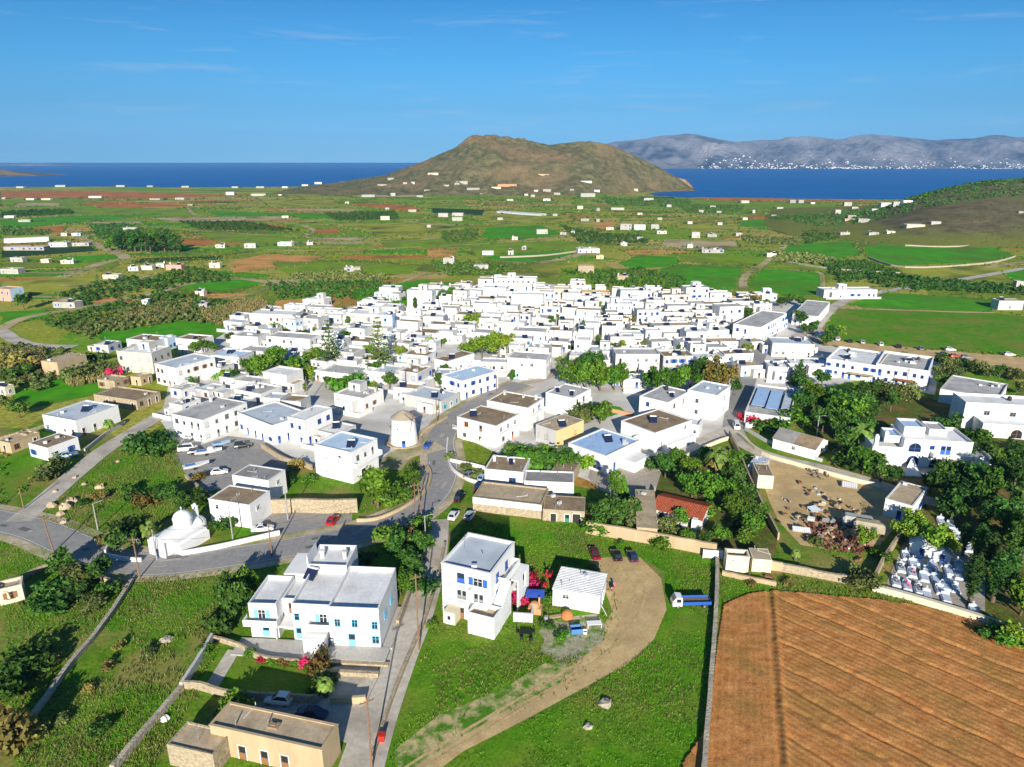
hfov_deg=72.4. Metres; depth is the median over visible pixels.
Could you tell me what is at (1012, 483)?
tree
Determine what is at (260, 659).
shrub
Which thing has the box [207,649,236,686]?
path
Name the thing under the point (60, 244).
farmhouse
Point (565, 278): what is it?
field
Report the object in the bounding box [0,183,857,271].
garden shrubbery
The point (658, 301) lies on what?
house
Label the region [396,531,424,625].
garden wall
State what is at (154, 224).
field
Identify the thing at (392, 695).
garden wall
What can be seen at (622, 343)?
tree
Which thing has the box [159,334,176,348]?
house
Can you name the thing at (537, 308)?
house
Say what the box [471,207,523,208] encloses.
field
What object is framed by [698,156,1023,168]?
distant town
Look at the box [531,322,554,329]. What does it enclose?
house
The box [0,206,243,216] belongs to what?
field
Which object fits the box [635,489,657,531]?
shed
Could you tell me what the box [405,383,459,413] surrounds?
house
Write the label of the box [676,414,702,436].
house
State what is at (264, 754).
door
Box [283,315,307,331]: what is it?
house
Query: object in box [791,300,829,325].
warehouse
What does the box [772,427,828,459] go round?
house
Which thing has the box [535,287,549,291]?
house
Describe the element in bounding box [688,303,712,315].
house
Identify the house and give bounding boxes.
[0,382,14,395]
[0,430,39,452]
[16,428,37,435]
[28,432,79,460]
[41,352,86,375]
[42,400,120,436]
[87,338,121,352]
[94,386,160,409]
[116,334,167,352]
[117,340,171,373]
[152,396,200,420]
[154,353,215,386]
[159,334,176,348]
[167,701,340,766]
[170,378,199,397]
[172,396,246,441]
[175,334,213,354]
[190,382,233,401]
[208,485,271,527]
[211,349,253,370]
[212,361,233,373]
[217,317,249,332]
[219,368,248,387]
[224,330,269,348]
[226,325,245,342]
[229,312,249,318]
[229,395,256,408]
[230,372,270,395]
[232,464,286,498]
[234,380,282,404]
[236,319,251,326]
[237,400,300,444]
[238,345,270,355]
[246,321,265,330]
[249,306,302,325]
[258,324,282,333]
[261,305,281,309]
[262,365,304,392]
[262,392,288,403]
[266,331,321,348]
[281,394,310,409]
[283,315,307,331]
[284,302,309,309]
[284,344,311,358]
[287,404,332,444]
[292,309,312,315]
[301,421,356,449]
[303,292,331,305]
[304,314,328,331]
[308,304,332,313]
[310,324,346,334]
[310,355,336,368]
[313,331,336,351]
[314,362,372,381]
[314,430,382,483]
[318,307,346,313]
[322,312,348,322]
[329,334,350,352]
[332,379,383,417]
[336,354,362,364]
[337,346,364,357]
[338,321,378,326]
[346,306,368,313]
[347,323,374,336]
[348,305,397,324]
[349,334,375,352]
[357,296,383,306]
[358,351,392,365]
[361,302,374,307]
[364,364,403,388]
[371,323,392,334]
[374,285,402,297]
[374,334,393,347]
[375,300,391,305]
[381,302,404,311]
[383,310,396,327]
[383,327,413,344]
[387,338,416,356]
[387,363,434,392]
[389,290,405,300]
[393,379,423,402]
[394,344,435,365]
[396,310,411,319]
[397,318,422,331]
[399,308,425,319]
[403,331,431,342]
[405,284,438,309]
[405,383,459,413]
[410,342,427,348]
[414,327,440,334]
[419,300,447,308]
[421,335,440,351]
[423,311,446,325]
[423,320,455,328]
[427,306,444,312]
[428,281,445,289]
[430,287,446,298]
[432,326,465,343]
[434,350,473,370]
[434,368,456,385]
[439,293,452,303]
[439,303,460,322]
[441,365,497,399]
[441,532,528,639]
[446,283,464,289]
[452,287,469,303]
[452,405,522,447]
[453,299,477,310]
[455,280,472,287]
[455,310,481,321]
[455,320,477,336]
[465,294,478,303]
[466,328,501,342]
[469,286,482,296]
[470,357,506,376]
[472,285,483,288]
[473,300,500,311]
[475,295,496,300]
[478,275,495,285]
[478,309,502,324]
[479,315,500,330]
[483,284,508,295]
[485,454,529,484]
[487,390,545,430]
[490,353,509,357]
[495,295,510,301]
[496,272,537,290]
[497,314,526,335]
[498,300,511,306]
[500,332,533,352]
[501,301,520,314]
[501,313,510,320]
[505,288,516,294]
[506,310,518,314]
[507,350,551,379]
[509,285,520,290]
[509,341,524,353]
[511,291,543,307]
[512,325,547,342]
[518,310,532,325]
[520,308,534,315]
[521,282,532,290]
[522,305,539,313]
[528,341,551,352]
[530,313,556,326]
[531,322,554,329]
[534,282,544,289]
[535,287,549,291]
[536,414,583,446]
[537,282,550,288]
[539,289,555,302]
[540,299,561,321]
[545,321,573,342]
[545,383,591,414]
[549,336,573,351]
[552,343,562,356]
[553,300,565,310]
[554,286,569,299]
[556,283,570,290]
[558,314,573,326]
[561,295,574,304]
[562,289,580,298]
[562,303,578,321]
[567,350,586,366]
[568,428,649,473]
[569,307,599,324]
[570,278,590,289]
[571,287,581,293]
[573,325,593,341]
[574,299,584,305]
[574,334,590,352]
[579,297,598,306]
[579,319,601,336]
[581,293,592,298]
[582,290,611,295]
[590,340,613,365]
[591,291,601,296]
[594,314,610,319]
[595,284,605,289]
[595,295,611,308]
[596,317,622,333]
[602,319,616,339]
[604,354,608,365]
[605,297,632,315]
[605,309,617,313]
[608,310,631,326]
[608,332,641,346]
[612,286,623,296]
[612,347,659,375]
[612,373,646,392]
[617,330,643,340]
[618,287,651,301]
[621,345,648,347]
[621,408,695,452]
[623,296,637,314]
[627,321,648,329]
[631,295,643,306]
[633,302,663,321]
[639,382,687,414]
[643,284,661,295]
[643,327,660,340]
[644,297,663,307]
[646,334,671,347]
[649,318,693,341]
[651,343,675,349]
[653,288,670,296]
[658,288,689,302]
[658,349,693,370]
[660,308,672,321]
[664,303,691,309]
[665,314,682,321]
[669,315,686,320]
[670,307,692,318]
[673,336,704,349]
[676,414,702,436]
[680,324,709,340]
[681,281,708,300]
[684,314,714,322]
[686,300,702,306]
[686,341,705,351]
[686,380,730,419]
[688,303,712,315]
[690,350,724,375]
[691,316,709,326]
[699,312,718,320]
[702,321,730,336]
[703,299,727,303]
[705,334,738,348]
[705,340,728,351]
[708,290,731,301]
[712,303,743,322]
[716,320,733,332]
[718,348,753,363]
[726,296,753,307]
[732,310,786,340]
[732,359,764,377]
[735,292,757,298]
[740,336,763,349]
[744,384,796,422]
[750,300,771,311]
[754,288,776,300]
[760,336,817,356]
[763,357,797,383]
[772,427,828,459]
[780,354,837,376]
[816,283,880,298]
[825,346,888,381]
[876,350,933,389]
[883,481,927,520]
[938,375,1007,403]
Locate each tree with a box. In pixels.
[0,394,11,407]
[6,398,30,417]
[13,292,32,309]
[44,545,75,572]
[57,562,97,582]
[84,554,112,583]
[103,234,113,250]
[103,419,114,429]
[111,233,125,252]
[120,231,129,251]
[123,232,139,251]
[125,228,139,233]
[126,237,135,251]
[136,233,144,251]
[137,234,149,251]
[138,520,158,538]
[139,230,149,235]
[144,236,157,251]
[147,230,158,251]
[150,230,162,250]
[157,235,171,251]
[158,227,169,234]
[162,230,174,250]
[164,482,178,504]
[166,237,175,252]
[169,234,184,252]
[173,491,192,509]
[188,341,201,352]
[197,338,211,351]
[207,342,216,350]
[212,570,235,601]
[213,578,251,618]
[224,332,233,339]
[228,367,239,376]
[231,564,259,593]
[236,355,257,375]
[248,353,277,374]
[264,343,287,364]
[302,350,312,363]
[308,371,314,382]
[309,345,324,357]
[316,676,334,697]
[339,330,351,335]
[357,465,391,508]
[357,473,384,504]
[363,344,372,351]
[364,380,378,387]
[373,361,383,367]
[381,370,397,388]
[385,527,407,559]
[393,345,406,354]
[394,544,425,573]
[394,563,417,594]
[402,465,420,488]
[407,530,436,559]
[412,296,416,307]
[434,372,441,387]
[436,289,447,297]
[439,364,448,367]
[446,286,455,294]
[457,337,480,352]
[473,335,499,358]
[486,329,504,354]
[500,333,515,352]
[508,369,515,378]
[547,315,555,322]
[555,360,578,383]
[573,357,589,365]
[573,362,596,386]
[580,348,606,365]
[588,358,610,390]
[588,499,605,517]
[591,400,612,423]
[594,336,600,344]
[595,493,631,524]
[605,365,626,389]
[608,470,625,497]
[616,362,629,387]
[616,497,641,527]
[618,339,627,345]
[626,495,642,517]
[641,370,656,389]
[647,366,682,388]
[654,452,677,477]
[657,515,680,534]
[668,445,687,469]
[671,365,691,387]
[672,507,689,527]
[675,469,706,497]
[677,453,703,473]
[679,527,696,538]
[684,359,703,387]
[691,354,708,374]
[692,374,710,384]
[695,469,737,505]
[697,531,713,541]
[698,445,711,465]
[701,355,731,382]
[703,445,731,473]
[712,523,732,544]
[716,363,740,384]
[721,461,730,478]
[721,488,750,519]
[726,461,747,480]
[730,376,742,395]
[730,476,758,498]
[736,524,759,547]
[740,510,767,530]
[741,341,753,350]
[749,499,769,514]
[775,297,787,305]
[786,293,796,300]
[790,387,817,407]
[790,548,800,560]
[795,295,806,305]
[795,310,809,324]
[799,323,813,335]
[803,378,815,388]
[804,382,824,413]
[808,320,820,333]
[810,404,837,431]
[812,369,831,383]
[818,331,833,345]
[822,383,837,405]
[822,389,857,414]
[823,323,840,341]
[827,408,854,431]
[832,424,858,450]
[834,325,846,336]
[837,398,868,416]
[844,389,881,406]
[845,446,886,473]
[848,414,878,425]
[850,423,875,443]
[852,378,882,399]
[855,525,879,547]
[858,399,881,417]
[871,457,895,481]
[875,378,901,402]
[881,390,902,411]
[883,466,904,483]
[889,516,926,541]
[892,382,913,402]
[900,506,929,521]
[900,512,948,548]
[906,379,925,401]
[920,470,937,493]
[926,468,968,498]
[929,527,962,552]
[931,364,948,375]
[932,374,949,386]
[932,456,967,478]
[932,488,975,522]
[933,352,948,361]
[938,356,956,366]
[943,365,955,375]
[947,478,991,515]
[949,366,966,376]
[954,355,966,367]
[957,522,974,555]
[959,357,977,371]
[961,553,989,604]
[963,461,990,483]
[964,428,993,442]
[969,358,986,372]
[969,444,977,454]
[971,522,991,555]
[974,363,992,375]
[976,441,1006,459]
[976,499,994,527]
[979,465,1005,504]
[979,532,1002,575]
[980,365,1000,377]
[986,454,1012,482]
[986,547,1015,602]
[987,494,1023,544]
[991,364,1007,378]
[1002,456,1023,497]
[1003,510,1023,562]
[1003,520,1023,552]
[1003,577,1023,615]
[1004,366,1020,380]
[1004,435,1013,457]
[1004,441,1023,466]
[1004,548,1023,594]
[1009,490,1023,512]
[1012,368,1023,380]
[1013,380,1023,392]
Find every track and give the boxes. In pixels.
[0,278,384,329]
[25,268,81,273]
[32,296,79,299]
[54,236,130,277]
[60,276,149,285]
[155,208,314,235]
[204,283,283,300]
[228,247,413,253]
[302,232,468,241]
[332,221,509,224]
[398,271,539,282]
[439,230,585,245]
[498,253,587,263]
[602,236,738,249]
[690,230,840,239]
[739,245,787,288]
[775,269,824,286]
[840,308,994,312]
[983,261,1023,267]
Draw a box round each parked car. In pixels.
[60,450,77,457]
[187,447,199,454]
[211,467,227,474]
[234,441,251,448]
[251,523,273,532]
[263,690,292,706]
[294,704,328,720]
[325,515,339,525]
[422,441,432,448]
[447,510,459,520]
[453,492,465,502]
[463,470,474,477]
[463,510,475,520]
[473,482,481,491]
[477,473,484,481]
[588,546,600,559]
[610,549,622,560]
[626,550,638,561]
[944,346,955,350]
[949,353,960,357]
[961,354,972,358]
[1003,351,1015,355]
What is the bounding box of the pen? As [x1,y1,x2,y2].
[723,548,749,573]
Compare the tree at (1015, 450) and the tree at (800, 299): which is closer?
the tree at (1015, 450)
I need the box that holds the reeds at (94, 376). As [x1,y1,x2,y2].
[58,368,121,386]
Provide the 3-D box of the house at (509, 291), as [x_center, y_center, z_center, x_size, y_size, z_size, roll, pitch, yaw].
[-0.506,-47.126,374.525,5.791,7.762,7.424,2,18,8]
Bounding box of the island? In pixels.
[0,163,76,165]
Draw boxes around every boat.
[182,460,209,469]
[194,446,222,455]
[212,440,232,446]
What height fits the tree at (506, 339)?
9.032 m
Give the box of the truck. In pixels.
[670,592,711,608]
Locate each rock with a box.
[46,502,56,507]
[56,511,64,516]
[59,501,72,509]
[66,497,77,503]
[94,484,104,489]
[159,635,173,642]
[160,714,170,722]
[582,722,592,729]
[597,696,611,708]
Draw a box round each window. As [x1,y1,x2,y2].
[2,591,17,599]
[14,443,19,449]
[30,449,36,454]
[67,445,74,450]
[468,577,486,587]
[496,571,498,583]
[508,478,515,482]
[562,594,569,599]
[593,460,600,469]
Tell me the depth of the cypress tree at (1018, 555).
119.72 m
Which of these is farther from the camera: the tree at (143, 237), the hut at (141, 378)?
the tree at (143, 237)
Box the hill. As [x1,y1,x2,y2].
[273,134,696,194]
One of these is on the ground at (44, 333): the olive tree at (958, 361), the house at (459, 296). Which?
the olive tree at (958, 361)
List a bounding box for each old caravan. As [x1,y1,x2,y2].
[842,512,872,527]
[853,516,885,534]
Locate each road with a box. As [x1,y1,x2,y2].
[0,329,77,348]
[0,382,529,575]
[5,406,169,521]
[788,267,1023,337]
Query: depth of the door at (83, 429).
192.80 m
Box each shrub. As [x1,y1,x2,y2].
[0,350,29,362]
[0,361,33,378]
[0,633,63,674]
[0,654,31,701]
[0,701,37,762]
[3,355,43,368]
[18,587,73,615]
[18,709,50,747]
[29,380,49,390]
[29,572,73,600]
[32,467,60,481]
[33,452,71,475]
[47,576,88,606]
[48,651,65,667]
[52,710,70,727]
[55,366,75,380]
[64,363,95,376]
[75,498,89,505]
[76,591,107,614]
[80,682,94,692]
[81,358,110,372]
[82,350,112,361]
[83,718,114,741]
[84,490,108,501]
[91,577,123,595]
[92,529,114,546]
[100,360,120,369]
[100,657,118,674]
[101,526,141,548]
[102,365,123,374]
[104,515,140,532]
[110,638,126,651]
[118,483,146,502]
[119,433,150,455]
[126,426,176,453]
[129,491,162,509]
[139,481,169,501]
[140,643,157,659]
[147,437,180,457]
[183,485,209,508]
[185,376,197,382]
[189,470,207,482]
[194,600,242,634]
[194,642,216,655]
[205,686,257,721]
[209,515,237,530]
[210,367,232,379]
[242,647,257,657]
[255,655,267,662]
[266,658,277,665]
[269,321,285,330]
[276,657,289,665]
[279,353,307,367]
[284,457,305,470]
[285,361,315,377]
[285,470,294,484]
[288,657,300,665]
[295,329,308,332]
[297,654,308,668]
[301,474,318,483]
[305,672,331,694]
[306,643,331,676]
[325,377,354,391]
[325,670,338,682]
[340,370,367,380]
[357,548,380,565]
[360,361,375,366]
[367,563,401,591]
[371,521,407,548]
[375,489,406,507]
[380,478,415,504]
[393,482,420,500]
[400,523,414,545]
[407,512,433,532]
[407,573,441,596]
[424,619,438,628]
[444,452,456,459]
[458,462,471,470]
[461,312,480,322]
[470,469,484,477]
[500,446,527,456]
[501,444,544,463]
[503,440,528,450]
[511,444,561,469]
[511,586,524,604]
[511,594,531,605]
[523,569,553,588]
[523,578,538,593]
[532,444,572,470]
[536,444,556,451]
[538,620,556,629]
[541,588,552,603]
[545,447,582,467]
[554,629,571,642]
[559,356,568,364]
[565,406,592,423]
[568,454,584,465]
[573,401,605,419]
[579,515,609,536]
[581,453,596,469]
[615,539,624,546]
[623,314,636,321]
[644,454,660,469]
[648,530,671,550]
[706,500,720,517]
[726,448,747,466]
[728,514,757,532]
[736,412,744,419]
[742,294,761,300]
[742,414,759,421]
[744,306,753,315]
[745,578,756,586]
[750,417,792,431]
[751,418,774,427]
[778,405,813,427]
[782,577,796,586]
[806,536,823,546]
[831,446,871,471]
[839,563,861,576]
[846,567,887,591]
[869,546,896,562]
[930,412,965,427]
[944,425,967,434]
[973,624,998,638]
[987,618,1022,647]
[999,617,1023,648]
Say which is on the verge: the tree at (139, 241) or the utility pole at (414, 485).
the utility pole at (414, 485)
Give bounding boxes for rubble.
[747,574,772,578]
[776,512,800,522]
[796,513,855,544]
[797,480,818,488]
[797,505,836,518]
[804,516,828,532]
[813,491,846,513]
[817,533,862,561]
[821,501,861,513]
[822,525,870,553]
[855,536,887,550]
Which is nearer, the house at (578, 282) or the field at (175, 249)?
the house at (578, 282)
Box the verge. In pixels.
[0,381,533,581]
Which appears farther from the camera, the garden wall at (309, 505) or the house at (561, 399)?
the house at (561, 399)
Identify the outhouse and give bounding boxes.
[543,493,585,522]
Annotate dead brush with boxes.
[806,516,870,554]
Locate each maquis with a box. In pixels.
[0,193,1023,314]
[0,201,1023,317]
[3,194,1023,301]
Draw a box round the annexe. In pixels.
[524,470,573,495]
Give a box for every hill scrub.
[277,135,691,194]
[862,189,1023,242]
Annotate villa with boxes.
[230,542,406,677]
[860,418,990,477]
[948,392,1023,438]
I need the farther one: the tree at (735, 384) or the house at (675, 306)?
the house at (675, 306)
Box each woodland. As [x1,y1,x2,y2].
[768,178,1023,225]
[825,178,1020,214]
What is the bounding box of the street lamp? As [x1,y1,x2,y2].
[92,500,101,529]
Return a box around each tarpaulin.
[525,589,543,597]
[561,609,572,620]
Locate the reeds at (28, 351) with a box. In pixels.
[0,345,46,383]
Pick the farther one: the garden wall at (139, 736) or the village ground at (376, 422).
the village ground at (376, 422)
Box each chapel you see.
[147,503,209,557]
[909,534,936,558]
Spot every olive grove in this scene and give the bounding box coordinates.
[0,208,74,216]
[0,225,52,235]
[0,341,75,385]
[37,288,232,328]
[58,274,139,304]
[63,303,229,338]
[88,222,145,238]
[134,266,229,289]
[180,219,297,230]
[266,278,391,298]
[289,267,389,281]
[325,210,398,219]
[431,259,517,274]
[441,228,479,242]
[559,224,647,243]
[564,266,686,288]
[600,197,690,205]
[675,203,744,213]
[739,234,799,244]
[769,249,836,264]
[802,228,839,242]
[821,258,902,282]
[860,269,1023,294]
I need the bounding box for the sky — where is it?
[0,0,1023,162]
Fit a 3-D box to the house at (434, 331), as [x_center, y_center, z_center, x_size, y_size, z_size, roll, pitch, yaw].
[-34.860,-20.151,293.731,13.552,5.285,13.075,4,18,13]
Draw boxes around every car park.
[173,436,296,490]
[262,513,351,534]
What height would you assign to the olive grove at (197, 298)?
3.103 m
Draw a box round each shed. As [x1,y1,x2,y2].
[551,460,579,480]
[552,566,607,613]
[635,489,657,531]
[655,493,712,531]
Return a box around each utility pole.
[19,488,23,508]
[39,518,53,551]
[128,536,140,577]
[151,529,157,559]
[228,506,233,539]
[268,523,272,555]
[284,490,288,519]
[359,697,373,766]
[410,482,421,515]
[410,574,420,649]
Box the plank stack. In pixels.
[548,613,561,618]
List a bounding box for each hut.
[0,576,25,605]
[130,372,152,385]
[748,455,769,474]
[748,545,771,572]
[751,462,773,488]
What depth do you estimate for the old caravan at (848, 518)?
143.86 m
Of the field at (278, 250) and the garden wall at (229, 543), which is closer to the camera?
the garden wall at (229, 543)
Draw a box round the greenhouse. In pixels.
[4,236,49,242]
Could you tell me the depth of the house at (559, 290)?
371.96 m
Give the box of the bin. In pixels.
[377,731,385,741]
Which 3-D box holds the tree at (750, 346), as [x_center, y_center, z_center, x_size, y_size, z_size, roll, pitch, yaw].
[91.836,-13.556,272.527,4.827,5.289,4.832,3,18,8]
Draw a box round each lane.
[338,519,448,766]
[379,440,445,469]
[519,351,570,384]
[639,426,740,473]
[723,333,776,430]
[732,428,939,507]
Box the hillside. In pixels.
[763,179,1023,247]
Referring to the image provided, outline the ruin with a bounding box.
[97,374,129,388]
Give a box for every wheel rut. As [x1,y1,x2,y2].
[404,570,636,766]
[424,569,645,766]
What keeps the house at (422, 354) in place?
on the village ground at (376, 422)
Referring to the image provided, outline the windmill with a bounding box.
[385,407,422,448]
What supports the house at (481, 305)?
on the village ground at (376, 422)
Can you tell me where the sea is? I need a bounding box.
[0,163,1023,199]
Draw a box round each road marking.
[0,431,456,574]
[0,462,429,554]
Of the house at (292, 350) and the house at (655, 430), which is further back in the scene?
the house at (292, 350)
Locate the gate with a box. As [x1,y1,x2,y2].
[703,549,722,558]
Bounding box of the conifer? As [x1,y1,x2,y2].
[785,359,808,387]
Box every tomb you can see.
[891,573,901,587]
[896,559,905,573]
[901,547,910,560]
[902,576,912,591]
[907,564,917,578]
[908,555,918,569]
[913,580,923,595]
[914,552,923,565]
[918,568,929,582]
[922,562,932,575]
[922,585,932,598]
[928,556,938,570]
[930,570,941,583]
[934,580,943,594]
[936,514,944,524]
[939,561,947,567]
[940,588,951,603]
[941,576,951,591]
[942,572,953,584]
[943,562,953,576]
[947,519,955,529]
[950,578,960,593]
[952,528,960,540]
[952,556,963,570]
[953,566,963,580]
[965,542,972,552]
[968,601,978,612]
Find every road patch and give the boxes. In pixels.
[18,527,30,530]
[160,558,181,561]
[167,555,187,558]
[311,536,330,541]
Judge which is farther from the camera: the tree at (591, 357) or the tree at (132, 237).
the tree at (132, 237)
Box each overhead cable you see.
[154,525,267,539]
[272,486,409,524]
[367,581,414,699]
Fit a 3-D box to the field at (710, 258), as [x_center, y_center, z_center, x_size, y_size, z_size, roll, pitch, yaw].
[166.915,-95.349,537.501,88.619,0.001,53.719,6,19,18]
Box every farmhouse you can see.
[0,267,25,273]
[0,286,23,300]
[3,244,50,249]
[10,255,26,261]
[18,219,32,221]
[40,258,51,262]
[49,241,71,246]
[52,298,83,307]
[60,258,75,263]
[71,231,82,235]
[72,241,92,245]
[88,196,103,197]
[102,270,122,278]
[123,227,139,229]
[128,264,139,270]
[140,263,155,269]
[141,294,150,304]
[156,261,165,267]
[165,262,184,269]
[195,286,206,295]
[199,300,209,306]
[209,260,222,267]
[215,243,226,247]
[244,241,256,247]
[277,240,293,245]
[306,240,313,244]
[344,265,360,271]
[381,216,389,219]
[438,213,447,216]
[443,256,454,263]
[452,213,463,215]
[452,217,461,220]
[474,264,487,268]
[482,251,493,254]
[497,184,516,186]
[508,248,513,254]
[536,229,547,233]
[575,246,599,252]
[577,262,593,272]
[580,193,594,196]
[596,253,603,258]
[611,207,623,209]
[617,273,627,279]
[620,224,631,229]
[634,224,645,229]
[650,224,658,228]
[656,229,666,233]
[691,232,699,237]
[700,247,723,252]
[706,232,716,236]
[766,251,776,256]
[838,231,849,234]
[843,202,851,205]
[856,218,869,222]
[867,231,878,234]
[878,203,890,206]
[891,202,900,206]
[901,200,912,204]
[903,224,924,227]
[929,221,940,224]
[990,296,1023,309]
[1012,280,1023,286]
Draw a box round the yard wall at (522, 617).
[513,605,533,622]
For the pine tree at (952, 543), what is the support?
on the cemetery ground at (959, 600)
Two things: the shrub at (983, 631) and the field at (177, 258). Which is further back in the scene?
the field at (177, 258)
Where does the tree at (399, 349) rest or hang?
on the village ground at (376, 422)
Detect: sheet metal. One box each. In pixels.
[792,526,810,532]
[807,505,821,511]
[842,481,856,488]
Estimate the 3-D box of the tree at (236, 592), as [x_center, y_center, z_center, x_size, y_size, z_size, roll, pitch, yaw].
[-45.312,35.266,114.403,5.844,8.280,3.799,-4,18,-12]
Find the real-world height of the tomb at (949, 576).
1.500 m
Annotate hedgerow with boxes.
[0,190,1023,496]
[0,190,1023,504]
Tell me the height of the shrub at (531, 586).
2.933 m
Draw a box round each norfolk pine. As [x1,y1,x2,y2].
[317,320,340,360]
[364,317,393,362]
[614,475,630,498]
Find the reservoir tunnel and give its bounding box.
[497,211,545,215]
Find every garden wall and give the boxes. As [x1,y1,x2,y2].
[0,424,44,439]
[0,578,133,754]
[20,563,47,579]
[64,563,127,587]
[84,421,124,451]
[104,538,140,552]
[104,553,141,561]
[109,684,183,766]
[179,633,213,686]
[180,530,279,554]
[183,680,317,703]
[184,474,211,497]
[213,635,299,663]
[261,443,312,469]
[271,498,357,513]
[329,694,365,703]
[357,465,431,521]
[372,542,445,758]
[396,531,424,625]
[417,416,447,435]
[446,437,477,483]
[450,458,485,469]
[500,251,575,257]
[586,522,716,553]
[611,408,633,416]
[674,436,728,464]
[701,557,718,766]
[717,548,782,571]
[722,570,776,585]
[728,430,779,539]
[739,433,880,487]
[744,427,822,461]
[745,422,774,431]
[782,563,849,583]
[788,261,899,272]
[867,255,1015,267]
[872,585,1023,629]
[874,532,903,573]
[905,245,966,246]
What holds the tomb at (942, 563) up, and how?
on the cemetery ground at (959, 600)
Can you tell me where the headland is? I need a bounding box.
[0,169,62,175]
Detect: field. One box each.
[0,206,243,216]
[0,214,164,226]
[0,233,56,243]
[0,262,118,267]
[0,270,68,276]
[0,276,96,294]
[0,310,49,324]
[0,420,55,503]
[1,191,247,198]
[1,198,104,205]
[1,246,93,257]
[11,378,106,406]
[14,203,59,205]
[25,226,63,233]
[31,294,56,299]
[60,253,137,262]
[66,304,193,326]
[72,226,145,229]
[78,201,197,206]
[87,222,141,223]
[92,293,244,304]
[93,319,225,344]
[99,264,199,272]
[127,199,174,200]
[133,250,207,255]
[133,256,222,262]
[134,278,177,282]
[135,221,220,225]
[154,216,297,221]
[167,248,242,250]
[180,278,261,290]
[182,239,212,245]
[192,231,295,245]
[195,201,233,202]
[206,270,272,278]
[209,211,332,218]
[218,208,259,209]
[230,254,323,272]
[235,249,312,252]
[238,196,291,197]
[248,223,286,228]
[260,278,330,285]
[262,198,338,207]
[272,262,419,275]
[274,299,340,308]
[279,209,363,210]
[283,222,319,223]
[284,246,346,248]
[293,225,336,227]
[294,241,373,244]
[314,228,338,232]
[315,237,368,240]
[337,199,371,200]
[339,210,426,220]
[340,203,423,210]
[341,255,454,258]
[342,222,463,234]
[350,197,418,197]
[350,280,458,305]
[357,195,416,197]
[364,250,465,253]
[382,238,478,249]
[407,198,458,199]
[417,203,486,204]
[425,249,458,257]
[432,208,484,214]
[465,200,515,201]
[470,240,586,261]
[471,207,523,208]
[472,214,573,223]
[479,204,532,204]
[481,225,558,239]
[483,250,570,264]
[504,211,573,213]
[531,262,610,277]
[557,208,633,210]
[558,268,677,289]
[565,196,618,197]
[573,228,647,230]
[593,222,617,229]
[594,242,644,246]
[597,216,643,217]
[599,232,628,233]
[620,255,678,267]
[623,219,669,220]
[623,249,691,254]
[639,197,673,197]
[642,230,691,239]
[650,221,733,222]
[659,264,741,289]
[662,240,739,248]
[672,206,745,212]
[674,253,777,264]
[677,222,734,231]
[683,590,1023,766]
[691,200,837,209]
[692,197,897,201]
[692,216,733,217]
[699,212,743,213]
[721,238,777,239]
[739,220,766,227]
[745,235,794,236]
[746,215,764,218]
[748,269,819,295]
[767,266,834,271]
[784,241,860,259]
[809,338,1023,370]
[823,309,1023,355]
[847,292,993,311]
[862,244,1013,265]
[900,266,1016,282]
[903,282,992,289]
[1003,270,1023,280]
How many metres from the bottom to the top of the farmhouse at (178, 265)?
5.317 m
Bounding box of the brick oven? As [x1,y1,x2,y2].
[528,597,541,614]
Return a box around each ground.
[0,181,1023,489]
[0,380,1023,766]
[0,541,121,597]
[0,572,237,766]
[42,436,188,538]
[160,284,938,481]
[192,648,321,696]
[197,527,256,546]
[236,665,377,742]
[352,466,419,514]
[385,518,611,766]
[393,663,574,766]
[415,557,666,766]
[457,535,715,766]
[474,515,585,569]
[539,614,605,666]
[585,496,635,541]
[588,468,661,498]
[596,404,623,414]
[656,446,776,555]
[678,178,692,188]
[720,568,940,610]
[765,460,899,550]
[773,540,864,573]
[802,398,1023,627]
[886,538,984,611]
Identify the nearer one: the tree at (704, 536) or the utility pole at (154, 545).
the utility pole at (154, 545)
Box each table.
[520,629,531,637]
[586,620,601,627]
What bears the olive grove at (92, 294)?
on the ground at (44, 333)
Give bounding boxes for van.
[177,442,197,451]
[732,419,739,429]
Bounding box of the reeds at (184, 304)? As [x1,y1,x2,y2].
[110,298,199,319]
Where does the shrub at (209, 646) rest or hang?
on the grass ground at (87, 666)
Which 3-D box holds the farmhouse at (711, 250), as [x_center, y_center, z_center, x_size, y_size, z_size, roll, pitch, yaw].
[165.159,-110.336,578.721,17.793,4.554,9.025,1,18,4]
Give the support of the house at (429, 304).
on the village ground at (376, 422)
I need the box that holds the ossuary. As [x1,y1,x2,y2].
[933,545,952,563]
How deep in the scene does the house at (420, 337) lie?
286.14 m
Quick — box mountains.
[608,134,1023,168]
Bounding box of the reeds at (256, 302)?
[200,296,267,325]
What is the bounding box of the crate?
[570,624,582,634]
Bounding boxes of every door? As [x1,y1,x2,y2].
[81,427,86,434]
[237,744,247,760]
[259,749,269,765]
[279,753,289,766]
[401,440,405,446]
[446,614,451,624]
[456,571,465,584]
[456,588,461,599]
[460,606,464,618]
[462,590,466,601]
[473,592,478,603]
[479,424,482,432]
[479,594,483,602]
[550,513,556,521]
[564,514,569,521]
[572,513,580,522]
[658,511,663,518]
[895,510,901,520]
[918,547,925,556]
[938,553,945,561]
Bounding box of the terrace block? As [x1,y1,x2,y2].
[473,481,548,518]
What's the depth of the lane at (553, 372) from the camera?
242.68 m
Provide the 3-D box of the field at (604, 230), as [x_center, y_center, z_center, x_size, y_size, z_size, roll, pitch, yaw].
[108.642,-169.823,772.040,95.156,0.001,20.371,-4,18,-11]

